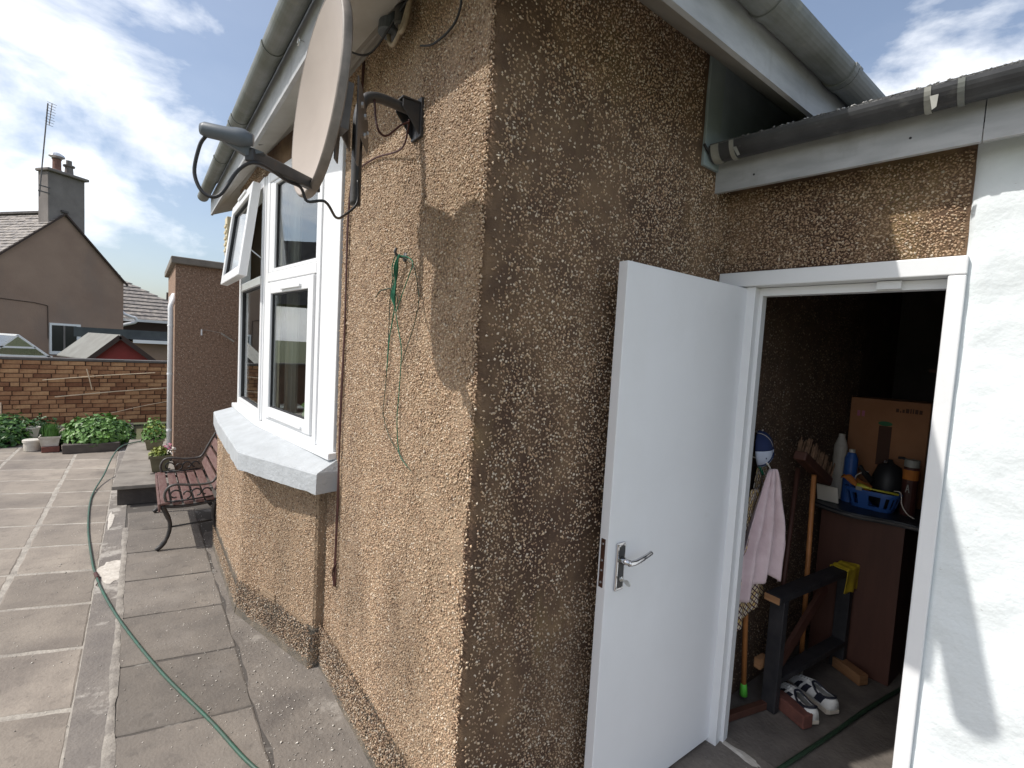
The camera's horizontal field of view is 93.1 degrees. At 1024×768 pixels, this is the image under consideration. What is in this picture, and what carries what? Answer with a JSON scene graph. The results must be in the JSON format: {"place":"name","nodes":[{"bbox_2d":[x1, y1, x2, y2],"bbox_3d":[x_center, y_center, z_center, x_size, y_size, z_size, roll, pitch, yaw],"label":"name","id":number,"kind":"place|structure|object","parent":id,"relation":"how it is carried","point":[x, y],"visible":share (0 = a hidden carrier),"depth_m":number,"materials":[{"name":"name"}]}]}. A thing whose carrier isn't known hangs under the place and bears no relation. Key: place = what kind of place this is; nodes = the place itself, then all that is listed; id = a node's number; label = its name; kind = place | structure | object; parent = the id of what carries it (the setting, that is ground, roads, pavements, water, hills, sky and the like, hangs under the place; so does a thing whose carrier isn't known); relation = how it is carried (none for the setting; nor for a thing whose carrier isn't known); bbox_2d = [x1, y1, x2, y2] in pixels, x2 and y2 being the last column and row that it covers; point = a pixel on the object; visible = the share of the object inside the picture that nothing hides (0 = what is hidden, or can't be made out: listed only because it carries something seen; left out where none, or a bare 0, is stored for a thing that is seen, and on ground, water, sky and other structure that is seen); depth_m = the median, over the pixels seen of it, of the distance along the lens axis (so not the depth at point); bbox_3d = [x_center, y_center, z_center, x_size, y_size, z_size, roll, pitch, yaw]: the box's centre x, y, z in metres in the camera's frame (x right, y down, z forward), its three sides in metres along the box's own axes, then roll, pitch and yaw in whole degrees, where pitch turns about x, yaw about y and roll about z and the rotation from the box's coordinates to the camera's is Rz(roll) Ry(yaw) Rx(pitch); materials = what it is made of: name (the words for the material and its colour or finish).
{"place":"outdoors","nodes":[
{"label":"outdoors","id":0,"kind":"place"},
{"bbox_2d":[0,423,133,767],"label":"patio","id":1,"kind":"structure","parent":0,"point":[42,495],"depth_m":2.92,"materials":[{"name":"grey concrete"}]},
{"bbox_2d":[0,409,40,447],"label":"leafy bush","id":2,"kind":"object","parent":1,"relation":"on","point":[13,432],"visible":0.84,"depth_m":6.72,"materials":[{"name":"green plant"}]},
{"bbox_2d":[22,438,40,451],"bbox_3d":[-6.436,0.815,6.513,0.200,0.154,0.200,0,5,-37],"label":"bucket","id":3,"kind":"object","parent":1,"relation":"on","point":[31,444],"visible":0.81,"depth_m":6.45,"materials":[{"name":"plastic"}]},
{"bbox_2d":[25,426,40,437],"bbox_3d":[-6.846,0.687,6.918,0.190,0.150,0.190,0,5,-37],"label":"plant pot","id":4,"kind":"object","parent":1,"relation":"on","point":[35,430],"visible":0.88,"depth_m":6.89,"materials":[{"name":"ceramic"}]},
{"bbox_2d":[24,413,56,437],"bbox_3d":[-7.054,0.635,7.253,0.417,0.398,0.531,0,5,-37],"label":"leafy bush","id":5,"kind":"object","parent":1,"relation":"on","point":[40,423],"visible":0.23,"depth_m":7.25,"materials":[{"name":"green plant"}]},
{"bbox_2d":[41,444,60,452],"bbox_3d":[-6.207,0.867,6.542,0.180,0.074,0.200,0,5,-37],"label":"paving brick","id":6,"kind":"object","parent":1,"relation":"on","point":[50,449],"visible":0.86,"depth_m":6.47,"materials":[{"name":"red brick"}]},
{"bbox_2d":[38,422,61,446],"bbox_3d":[-6.223,0.670,6.537,0.274,0.315,0.300,6,5,39],"label":"plant tub","id":7,"kind":"object","parent":6,"relation":"on","point":[50,435],"visible":1,"depth_m":6.48,"materials":[{"name":"ceramic"}]},
{"bbox_2d":[0,356,166,425],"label":"brick wall","id":8,"kind":"structure","parent":1,"relation":"on","point":[27,390],"depth_m":8.40,"materials":[{"name":"brick"}]},
{"bbox_2d":[44,372,154,379],"bbox_3d":[-7.173,-0.137,8.487,1.502,0.164,0.016,0,5,-38],"label":"garden cane","id":9,"kind":"object","parent":8,"relation":"attached to","point":[97,375],"visible":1,"depth_m":8.45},
{"bbox_2d":[55,388,165,396],"bbox_3d":[-7.005,0.142,8.594,1.602,0.176,0.019,0,5,-37],"label":"garden cane","id":10,"kind":"object","parent":8,"relation":"attached to","point":[109,391],"visible":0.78,"depth_m":8.53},
{"bbox_2d":[112,401,166,412],"bbox_3d":[-6.731,0.415,8.809,0.902,0.229,0.011,1,5,-36],"label":"garden cane","id":11,"kind":"object","parent":8,"relation":"attached to","point":[139,406],"visible":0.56,"depth_m":8.79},
{"bbox_2d":[60,413,136,453],"bbox_3d":[-5.989,0.648,7.008,0.903,0.473,1.088,0,5,-37],"label":"raised planter","id":12,"kind":"object","parent":1,"relation":"on","point":[89,434],"visible":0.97,"depth_m":6.71,"materials":[{"name":"plant"}]},
{"bbox_2d":[58,422,177,477],"bbox_3d":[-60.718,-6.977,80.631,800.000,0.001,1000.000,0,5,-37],"label":"potted plant","id":13,"kind":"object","parent":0,"point":[138,428],"depth_m":8.71,"materials":[{"name":"green plant"}]},
{"bbox_2d":[0,333,52,356],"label":"greenhouse","id":14,"kind":"object","parent":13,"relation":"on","point":[25,340],"visible":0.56,"depth_m":9.70,"materials":[{"name":"glass"}]},
{"bbox_2d":[0,152,127,357],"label":"gable house","id":15,"kind":"structure","parent":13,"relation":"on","point":[61,278],"depth_m":18.25,"materials":[{"name":"paint"}]},
{"bbox_2d":[38,101,56,195],"bbox_3d":[-16.869,-8.547,17.731,0.315,3.469,0.598,4,4,14],"label":"television aerial","id":16,"kind":"object","parent":15,"relation":"attached to","point":[46,124],"visible":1,"depth_m":17.64,"materials":[{"name":"grey metal"}]},
{"bbox_2d":[49,323,80,353],"bbox_3d":[-17.243,-1.734,18.708,0.120,1.180,1.030,4,4,16],"label":"window","id":17,"kind":"structure","parent":15,"relation":"in","point":[61,336],"depth_m":18.54,"materials":[{"name":"white"}]},
{"bbox_2d":[57,332,154,359],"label":"garden shed","id":18,"kind":"structure","parent":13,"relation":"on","point":[100,346],"depth_m":10.30,"materials":[{"name":"red paint"}]},
{"bbox_2d":[74,327,167,360],"bbox_3d":[-11.729,-0.941,16.913,5.000,1.700,3.590,0,5,-37],"label":"flat roof extension","id":19,"kind":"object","parent":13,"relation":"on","point":[147,344],"visible":0.21,"depth_m":15.04,"materials":[{"name":"white plastic"}]},
{"bbox_2d":[123,281,167,340],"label":"tiled house","id":20,"kind":"structure","parent":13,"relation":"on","point":[147,307],"depth_m":25.09,"materials":[{"name":"grey tile"}]},
{"bbox_2d":[1,474,773,767],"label":"path","id":21,"kind":"structure","parent":0,"point":[259,699],"depth_m":2.35,"materials":[{"name":"grey concrete"}]},
{"bbox_2d":[111,439,177,504],"bbox_3d":[-4.308,0.967,5.696,0.519,0.200,2.544,0,5,-37],"label":"porch step","id":22,"kind":"object","parent":21,"relation":"on","point":[134,481],"visible":0.61,"depth_m":4.90,"materials":[{"name":"concrete"}]},
{"bbox_2d":[141,417,166,449],"bbox_3d":[-4.534,0.620,6.148,0.278,0.406,0.290,0,5,-37],"label":"flower pot","id":23,"kind":"object","parent":22,"relation":"on","point":[153,428],"visible":1,"depth_m":6.09,"materials":[{"name":"plant"}]},
{"bbox_2d":[148,443,175,473],"bbox_3d":[-3.727,0.786,5.170,0.242,0.297,0.201,0,5,-37],"label":"flower pot","id":24,"kind":"object","parent":22,"relation":"on","point":[157,455],"visible":0.95,"depth_m":5.11,"materials":[{"name":"plant"}]},
{"bbox_2d":[87,441,257,767],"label":"garden hose","id":25,"kind":"object","parent":21,"relation":"on","point":[239,753],"visible":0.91,"depth_m":2.46,"materials":[{"name":"green rubber"}]},
{"bbox_2d":[152,431,217,551],"bbox_3d":[-2.807,0.863,4.264,0.552,0.776,1.040,0,5,-37],"label":"garden bench","id":26,"kind":"object","parent":21,"relation":"on","point":[202,492],"visible":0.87,"depth_m":4.09,"materials":[{"name":"brown wood"}]},
{"bbox_2d":[164,256,239,476],"bbox_3d":[-3.358,-0.244,7.083,2.750,2.540,1.900,0,5,-37],"label":"porch","id":27,"kind":"object","parent":21,"relation":"on","point":[205,372],"visible":0.41,"depth_m":5.71,"materials":[{"name":"concrete"}]},
{"bbox_2d":[166,293,174,459],"bbox_3d":[-3.939,-0.083,5.606,0.074,1.926,0.155,2,4,-21],"label":"downpipe","id":28,"kind":"object","parent":27,"relation":"attached to","point":[170,325],"visible":0.84,"depth_m":5.55,"materials":[{"name":"white plastic"}]},
{"bbox_2d":[201,329,233,341],"bbox_3d":[-3.497,-0.573,5.772,0.348,0.134,0.033,0,5,-37],"label":"cable","id":29,"kind":"object","parent":27,"relation":"attached to","point":[221,334],"depth_m":5.80,"materials":[{"name":"white plastic"}]},
{"bbox_2d":[197,0,884,767],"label":"bungalow","id":30,"kind":"object","parent":21,"relation":"on","point":[537,182],"visible":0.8,"depth_m":1.70,"materials":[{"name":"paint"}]},
{"bbox_2d":[224,216,230,255],"bbox_3d":[-2.309,-1.205,4.105,0.211,0.359,0.138,0,5,-37],"label":"vent box","id":31,"kind":"object","parent":30,"relation":"attached to","point":[227,224],"visible":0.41,"depth_m":4.00,"materials":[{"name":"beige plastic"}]},
{"bbox_2d":[213,137,346,494],"bbox_3d":[-1.514,-0.447,3.201,0.643,1.745,2.340,0,5,-37],"label":"bay window","id":32,"kind":"structure","parent":30,"relation":"in","point":[264,437],"depth_m":2.96,"materials":[{"name":"paint"}]},
{"bbox_2d":[192,0,423,219],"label":"satellite dish","id":33,"kind":"object","parent":30,"relation":"attached to","point":[323,110],"visible":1,"depth_m":1.32,"materials":[{"name":"grey metal"}]},
{"bbox_2d":[332,61,364,586],"bbox_3d":[-0.754,-0.199,2.215,0.015,2.381,0.182,0,5,-37],"label":"cable run","id":34,"kind":"object","parent":30,"relation":"attached to","point":[334,575],"visible":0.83,"depth_m":2.28,"materials":[{"name":"black plastic"}]},
{"bbox_2d":[375,247,418,470],"bbox_3d":[-0.448,-0.101,1.803,0.048,0.784,0.368,0,5,-37],"label":"garden twine","id":35,"kind":"object","parent":30,"relation":"hanging from","point":[393,295],"visible":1,"depth_m":1.78,"materials":[{"name":"green fabric"}]},
{"bbox_2d":[352,0,461,55],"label":"cable connector","id":36,"kind":"object","parent":30,"relation":"attached to","point":[392,26],"visible":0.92,"depth_m":1.69,"materials":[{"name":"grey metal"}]},
{"bbox_2d":[584,59,1023,767],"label":"store room","id":37,"kind":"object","parent":21,"relation":"on","point":[830,293],"visible":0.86,"depth_m":1.86,"materials":[{"name":"white paint"}]},
{"bbox_2d":[584,260,746,767],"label":"door","id":38,"kind":"structure","parent":37,"relation":"in","point":[677,349],"depth_m":1.82,"materials":[{"name":"white metal"}]},
{"bbox_2d":[739,615,747,697],"bbox_3d":[1.163,1.077,2.407,0.090,0.972,0.038,3,4,2],"label":"orange pole","id":39,"kind":"object","parent":37,"relation":"on","point":[743,689],"visible":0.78,"depth_m":2.42,"materials":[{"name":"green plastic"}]},
{"bbox_2d":[728,699,766,722],"bbox_3d":[1.112,1.577,2.338,0.310,0.036,0.030,2,4,-23],"label":"brick","id":40,"kind":"object","parent":37,"relation":"on","point":[739,712],"visible":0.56,"depth_m":2.34,"materials":[{"name":"red brick"}]},
{"bbox_2d":[737,488,762,630],"bbox_3d":[1.156,0.844,2.328,0.250,0.698,0.027,1,4,-32],"label":"tea towel","id":41,"kind":"object","parent":37,"relation":"hanging from","point":[745,609],"visible":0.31,"depth_m":2.30,"materials":[{"name":"fabric"}]},
{"bbox_2d":[753,466,767,491],"bbox_3d":[1.269,0.769,2.442,0.374,0.751,0.028,1,5,-35],"label":"tea towel","id":42,"kind":"object","parent":37,"relation":"hanging from","point":[759,480],"visible":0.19,"depth_m":2.36,"materials":[{"name":"fabric"}]},
{"bbox_2d":[739,456,785,602],"bbox_3d":[1.165,0.693,2.325,0.315,0.681,0.136,2,4,-21],"label":"pink cloth","id":43,"kind":"object","parent":37,"relation":"hanging from","point":[763,557],"visible":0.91,"depth_m":2.29,"materials":[{"name":"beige fabric"}]},
{"bbox_2d":[755,429,774,474],"bbox_3d":[1.224,0.333,2.366,0.095,0.229,0.184,5,4,20],"label":"baseball cap","id":44,"kind":"object","parent":37,"relation":"hanging from","point":[764,449],"visible":0.98,"depth_m":2.30,"materials":[{"name":"blue fabric"}]},
{"bbox_2d":[781,467,799,584],"bbox_3d":[1.423,1.018,2.537,0.023,1.145,0.261,6,5,38],"label":"wooden pole","id":45,"kind":"object","parent":37,"relation":"on","point":[790,527],"visible":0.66,"depth_m":2.56,"materials":[{"name":"brown wood"}]},
{"bbox_2d":[779,690,812,728],"bbox_3d":[1.356,1.574,2.351,0.060,0.066,0.175,2,4,-19],"label":"red brick","id":46,"kind":"object","parent":37,"relation":"on","point":[792,709],"visible":0.76,"depth_m":2.31,"materials":[{"name":"red brick"}]},
{"bbox_2d":[780,682,818,724],"bbox_3d":[1.410,1.554,2.422,0.098,0.098,0.282,3,4,-6],"label":"trainer","id":47,"kind":"object","parent":37,"relation":"on","point":[801,699],"visible":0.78,"depth_m":2.38,"materials":[{"name":"white leather"}]},
{"bbox_2d":[761,566,852,713],"bbox_3d":[1.563,1.308,2.552,0.811,0.595,0.076,1,4,-33],"label":"trestle frame","id":48,"kind":"object","parent":37,"relation":"on","point":[780,667],"visible":0.8,"depth_m":2.48,"materials":[{"name":"black metal"}]},
{"bbox_2d":[754,653,764,669],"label":"timber block","id":49,"kind":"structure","parent":48,"relation":"on","point":[759,660],"depth_m":2.40,"materials":[{"name":"brown wood"}]},
{"bbox_2d":[830,560,859,593],"bbox_3d":[1.866,1.077,2.722,0.174,0.142,0.101,1,4,-34],"label":"yellow cloth","id":50,"kind":"object","parent":48,"relation":"on","point":[852,569],"visible":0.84,"depth_m":2.68,"materials":[{"name":"yellow fabric"}]},
{"bbox_2d":[787,674,838,714],"bbox_3d":[1.540,1.556,2.496,0.098,0.098,0.282,2,4,-13],"label":"trainer","id":51,"kind":"object","parent":37,"relation":"on","point":[820,696],"visible":0.85,"depth_m":2.44,"materials":[{"name":"white leather"}]},
{"bbox_2d":[793,437,834,674],"bbox_3d":[1.606,0.935,2.635,0.434,1.326,0.074,0,5,-37],"label":"broom","id":52,"kind":"object","parent":37,"relation":"on","point":[812,460],"visible":0.99,"depth_m":2.59,"materials":[{"name":"brown wood"}]},
{"bbox_2d":[776,686,900,767],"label":"store hose","id":53,"kind":"object","parent":37,"relation":"on","point":[822,740],"visible":0.77,"depth_m":2.25,"materials":[{"name":"green rubber"}]},
{"bbox_2d":[832,656,867,685],"bbox_3d":[1.870,1.586,2.688,0.060,0.058,0.170,2,4,-12],"label":"timber block","id":54,"kind":"object","parent":37,"relation":"on","point":[852,672],"depth_m":2.66,"materials":[{"name":"brown wood"}]},
{"bbox_2d":[808,495,920,686],"bbox_3d":[2.313,1.172,2.957,1.045,0.900,0.604,0,5,-37],"label":"worktop unit","id":55,"kind":"object","parent":37,"relation":"on","point":[880,548],"visible":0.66,"depth_m":2.69,"materials":[{"name":"brown wood"}]},
{"bbox_2d":[817,483,838,503],"bbox_3d":[1.862,0.645,2.864,0.037,0.097,0.110,0,5,-37],"label":"paper sheet","id":56,"kind":"object","parent":55,"relation":"on","point":[827,493],"visible":1,"depth_m":2.86,"materials":[{"name":"white paper"}]},
{"bbox_2d":[830,433,847,498],"bbox_3d":[2.017,0.503,2.992,0.075,0.395,0.076,0,5,-37],"label":"white bottle","id":57,"kind":"object","parent":55,"relation":"on","point":[840,451],"visible":0.83,"depth_m":2.97,"materials":[{"name":"white plastic"}]},
{"bbox_2d":[840,449,857,501],"bbox_3d":[2.033,0.548,2.921,0.067,0.315,0.068,0,5,-37],"label":"blue can","id":58,"kind":"object","parent":55,"relation":"on","point":[851,463],"visible":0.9,"depth_m":2.90,"materials":[{"name":"blue metal"}]},
{"bbox_2d":[845,483,902,513],"bbox_3d":[2.085,0.660,2.803,0.183,0.109,0.268,0,5,-37],"label":"plastic basket","id":59,"kind":"object","parent":55,"relation":"on","point":[861,500],"visible":0.78,"depth_m":2.75,"materials":[{"name":"blue plastic"}]},
{"bbox_2d":[841,474,871,490],"bbox_3d":[2.030,0.583,2.859,0.104,0.097,0.132,0,5,-37],"label":"orange cloth","id":60,"kind":"object","parent":59,"relation":"in","point":[851,479],"visible":0.69,"depth_m":2.85,"materials":[{"name":"orange fabric"}]},
{"bbox_2d":[856,483,898,495],"bbox_3d":[2.050,0.596,2.726,0.028,0.038,0.195,0,5,-41],"label":"washing up brush","id":61,"kind":"object","parent":59,"relation":"on","point":[859,486],"visible":1,"depth_m":2.75,"materials":[{"name":"yellow plastic"}]},
{"bbox_2d":[858,456,906,509],"bbox_3d":[2.165,0.563,2.860,0.257,0.310,0.168,5,4,20],"label":"kettle","id":62,"kind":"object","parent":59,"relation":"in","point":[887,475],"visible":0.63,"depth_m":2.80,"materials":[{"name":"black metal"}]},
{"bbox_2d":[855,471,913,518],"bbox_3d":[2.101,0.613,2.737,0.045,0.192,0.324,2,4,-23],"label":"white flex","id":63,"kind":"object","parent":59,"relation":"in","point":[894,491],"visible":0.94,"depth_m":2.65,"materials":[{"name":"beige plastic"}]},
{"bbox_2d":[847,396,933,509],"bbox_3d":[2.377,0.407,3.039,0.292,0.619,0.395,0,5,-37],"label":"cardboard box","id":64,"kind":"object","parent":55,"relation":"on","point":[881,430],"visible":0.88,"depth_m":2.93,"materials":[{"name":"brown cardboard"}]},
{"bbox_2d":[899,459,920,516],"bbox_3d":[2.212,0.576,2.701,0.074,0.310,0.073,0,5,-37],"label":"brown jar","id":65,"kind":"object","parent":55,"relation":"on","point":[910,480],"visible":0.99,"depth_m":2.68,"materials":[{"name":"orange glass"}]},
{"bbox_2d":[929,369,936,372],"bbox_3d":[3.288,0.093,2.504,0.640,0.220,1.650,0,5,-37],"label":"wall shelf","id":66,"kind":"object","parent":37,"relation":"attached to","point":[932,371],"depth_m":2.94,"materials":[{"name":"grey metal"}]},
{"bbox_2d":[910,135,1023,767],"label":"white wall","id":67,"kind":"structure","parent":21,"relation":"on","point":[970,710],"depth_m":1.52,"materials":[{"name":"paint"}]},
{"bbox_2d":[0,0,1023,320],"label":"sky","id":68,"kind":"structure","parent":0,"point":[131,84],"materials":[{"name":"blue"}]}
]}

